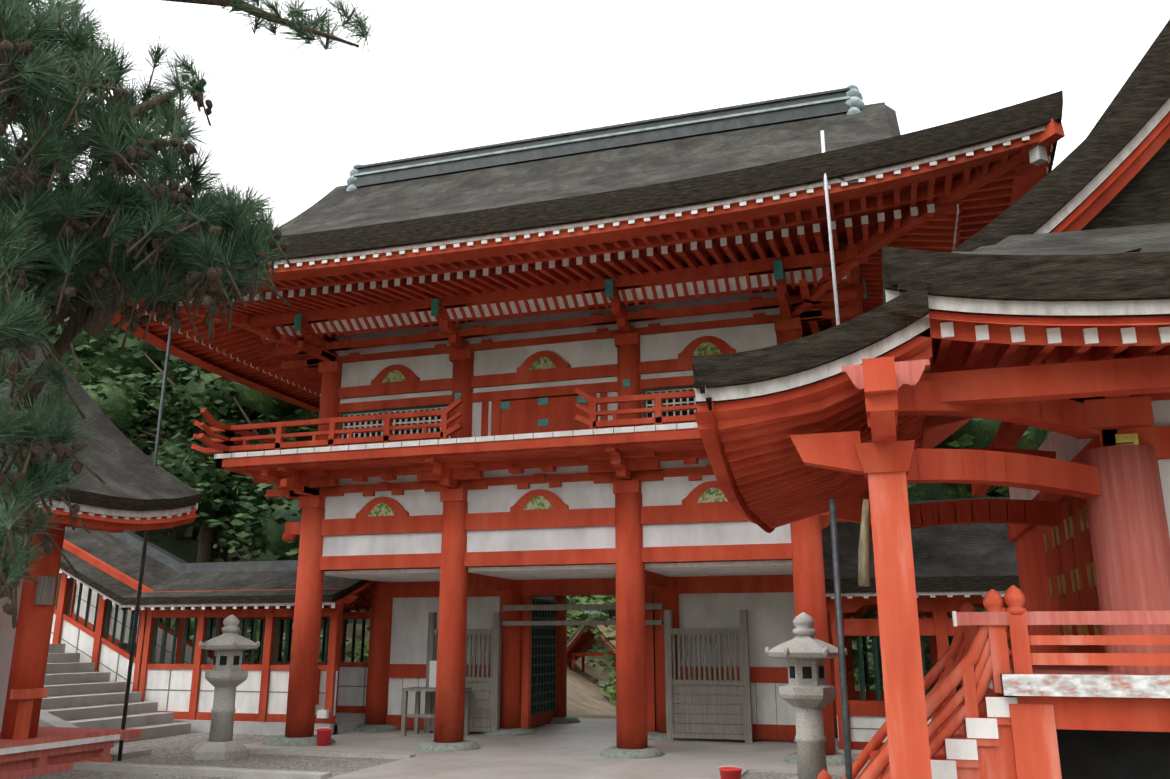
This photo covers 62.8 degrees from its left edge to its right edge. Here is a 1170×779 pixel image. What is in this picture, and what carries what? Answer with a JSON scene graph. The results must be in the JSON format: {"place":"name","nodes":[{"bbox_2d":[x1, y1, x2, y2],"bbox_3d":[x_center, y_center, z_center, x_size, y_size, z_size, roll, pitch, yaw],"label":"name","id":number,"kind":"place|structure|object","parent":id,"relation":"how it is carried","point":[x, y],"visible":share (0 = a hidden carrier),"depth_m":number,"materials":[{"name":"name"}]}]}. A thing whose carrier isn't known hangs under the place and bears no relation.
{"place":"outdoors","nodes":[
{"label":"outdoors","id":0,"kind":"place"},
{"bbox_2d":[0,0,380,627],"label":"pine tree","id":1,"kind":"object","parent":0,"point":[229,212],"depth_m":4.84,"materials":[{"name":"green plant"}]},
{"bbox_2d":[19,526,885,778],"bbox_3d":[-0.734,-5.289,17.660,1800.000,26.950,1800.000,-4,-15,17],"label":"ground","id":2,"kind":"structure","parent":0,"point":[585,696],"depth_m":16.36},
{"bbox_2d":[0,521,141,778],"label":"hall","id":3,"kind":"structure","parent":2,"relation":"on","point":[29,747],"depth_m":12.73,"materials":[{"name":"red wood"}]},
{"bbox_2d":[0,332,202,532],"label":"hall roof","id":4,"kind":"structure","parent":3,"relation":"on","point":[138,491],"depth_m":13.83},
{"bbox_2d":[38,643,190,759],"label":"stone stairs","id":5,"kind":"structure","parent":2,"relation":"on","point":[82,695],"depth_m":17.49,"materials":[{"name":"stone"}]},
{"bbox_2d":[117,304,173,760],"bbox_3d":[-6.646,1.898,14.605,0.056,7.103,0.487,8,-17,-28],"label":"pole","id":6,"kind":"object","parent":2,"relation":"on","point":[130,666],"visible":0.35,"depth_m":14.41,"materials":[{"name":"metal"}]},
{"bbox_2d":[50,539,371,734],"bbox_3d":[-8.429,4.677,20.375,9.490,4.732,2.700,-4,-15,17],"label":"corridor","id":7,"kind":"object","parent":2,"relation":"on","point":[171,666],"visible":0.5,"depth_m":18.84,"materials":[{"name":"wood"}]},
{"bbox_2d":[59,527,374,611],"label":"corridor roof","id":8,"kind":"structure","parent":7,"relation":"on","point":[164,570],"depth_m":19.56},
{"bbox_2d":[191,615,259,759],"bbox_3d":[-5.485,4.500,14.636,0.914,2.081,0.922,-4,-15,17],"label":"stone lantern","id":9,"kind":"object","parent":2,"relation":"on","point":[226,676],"visible":1,"depth_m":14.44,"materials":[{"name":"stone"}]},
{"bbox_2d":[2,174,1051,704],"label":"woodland trees","id":10,"kind":"object","parent":2,"relation":"on","point":[122,390],"depth_m":27.11,"materials":[{"name":"green plant"}]},
{"bbox_2d":[567,611,615,686],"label":"building","id":11,"kind":"structure","parent":2,"relation":"on","point":[580,643],"depth_m":41.47,"materials":[{"name":"paint"}]},
{"bbox_2d":[765,612,846,778],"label":"stone lantern","id":12,"kind":"object","parent":2,"relation":"on","point":[807,693],"visible":0.96,"depth_m":10.61,"materials":[{"name":"stone"}]},
{"bbox_2d":[826,595,1008,752],"bbox_3d":[6.740,4.674,15.800,5.590,2.430,3.260,-4,-15,17],"label":"corridor","id":13,"kind":"object","parent":2,"relation":"on","point":[867,715],"visible":0.19,"depth_m":14.92,"materials":[{"name":"wood"}]},
{"bbox_2d":[822,497,1019,598],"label":"roof","id":14,"kind":"structure","parent":13,"relation":"on","point":[967,560],"depth_m":15.08,"materials":[{"name":"grey wood"}]},
{"bbox_2d":[789,345,1169,778],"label":"shrine hall","id":15,"kind":"structure","parent":2,"relation":"on","point":[1072,681],"depth_m":6.05,"materials":[{"name":"red wood"}]},
{"bbox_2d":[692,19,1169,532],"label":"roof","id":16,"kind":"structure","parent":15,"relation":"on","point":[1071,250],"depth_m":6.21,"materials":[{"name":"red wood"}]},
{"bbox_2d":[72,718,869,778],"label":"paving","id":17,"kind":"structure","parent":0,"point":[561,751],"depth_m":13.92,"materials":[{"name":"grey stone"}]},
{"bbox_2d":[287,669,328,717],"bbox_3d":[-5.068,5.712,17.563,0.830,1.150,0.100,-4,-15,17],"label":"switch box","id":18,"kind":"object","parent":17,"relation":"on","point":[322,713],"visible":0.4,"depth_m":17.50,"materials":[{"name":"paint"}]},
{"bbox_2d":[316,727,332,745],"bbox_3d":[-4.264,5.667,15.671,0.270,0.285,0.270,-4,-15,17],"label":"fire bucket","id":19,"kind":"object","parent":17,"relation":"on","point":[324,736],"visible":1,"depth_m":15.58,"materials":[{"name":"red plastic"}]},
{"bbox_2d":[401,661,470,735],"bbox_3d":[-2.690,5.590,17.371,1.100,1.290,0.600,-4,-15,17],"label":"offering table","id":20,"kind":"object","parent":17,"relation":"on","point":[417,716],"visible":0.58,"depth_m":17.34,"materials":[{"name":"grey wood"}]},
{"bbox_2d":[424,612,501,732],"bbox_3d":[-2.262,5.244,17.789,1.450,2.170,0.120,-4,-15,17],"label":"guard screen","id":21,"kind":"object","parent":17,"relation":"on","point":[485,715],"visible":0.6,"depth_m":17.67,"materials":[{"name":"grey wood"}]},
{"bbox_2d":[261,716,854,765],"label":"pillar base stones","id":22,"kind":"object","parent":17,"relation":"on","point":[838,759],"visible":0.27,"depth_m":15.53,"materials":[{"name":"grey stone"}]},
{"bbox_2d":[664,610,752,742],"bbox_3d":[2.102,4.902,16.475,1.450,2.170,0.120,-4,-15,17],"label":"guard screen","id":23,"kind":"object","parent":17,"relation":"on","point":[716,719],"visible":1,"depth_m":16.39,"materials":[{"name":"grey wood"}]},
{"bbox_2d":[719,765,741,778],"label":"fire bucket","id":24,"kind":"object","parent":17,"relation":"on","point":[733,772],"visible":1,"depth_m":10.83,"materials":[{"name":"red plastic"}]},
{"bbox_2d":[829,499,852,778],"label":"pole","id":25,"kind":"object","parent":17,"relation":"on","point":[841,652],"visible":1,"depth_m":5.83,"materials":[{"name":"metal"}]},
{"bbox_2d":[191,245,908,755],"bbox_3d":[0.043,2.688,18.162,12.200,7.264,8.930,-4,-15,17],"label":"temple gate","id":26,"kind":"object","parent":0,"point":[525,461],"visible":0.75,"depth_m":16.12,"materials":[{"name":"red wood"}]},
{"bbox_2d":[109,84,1062,412],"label":"gate roof","id":27,"kind":"structure","parent":26,"relation":"on","point":[655,166],"depth_m":14.63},
{"bbox_2d":[807,130,862,325],"bbox_3d":[3.047,-1.798,11.917,0.900,3.100,0.119,-4,-15,17],"label":"pole","id":28,"kind":"object","parent":27,"relation":"attached to","point":[830,236],"visible":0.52,"depth_m":11.90,"materials":[{"name":"white metal"}]},
{"bbox_2d":[118,119,1064,407],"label":"roof eaves","id":29,"kind":"object","parent":26,"relation":"attached to","point":[948,213],"visible":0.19,"depth_m":14.31,"materials":[{"name":"red wood"}]},
{"bbox_2d":[0,0,1169,227],"label":"sky","id":30,"kind":"structure","parent":0,"point":[438,76],"materials":[{"name":"white"}]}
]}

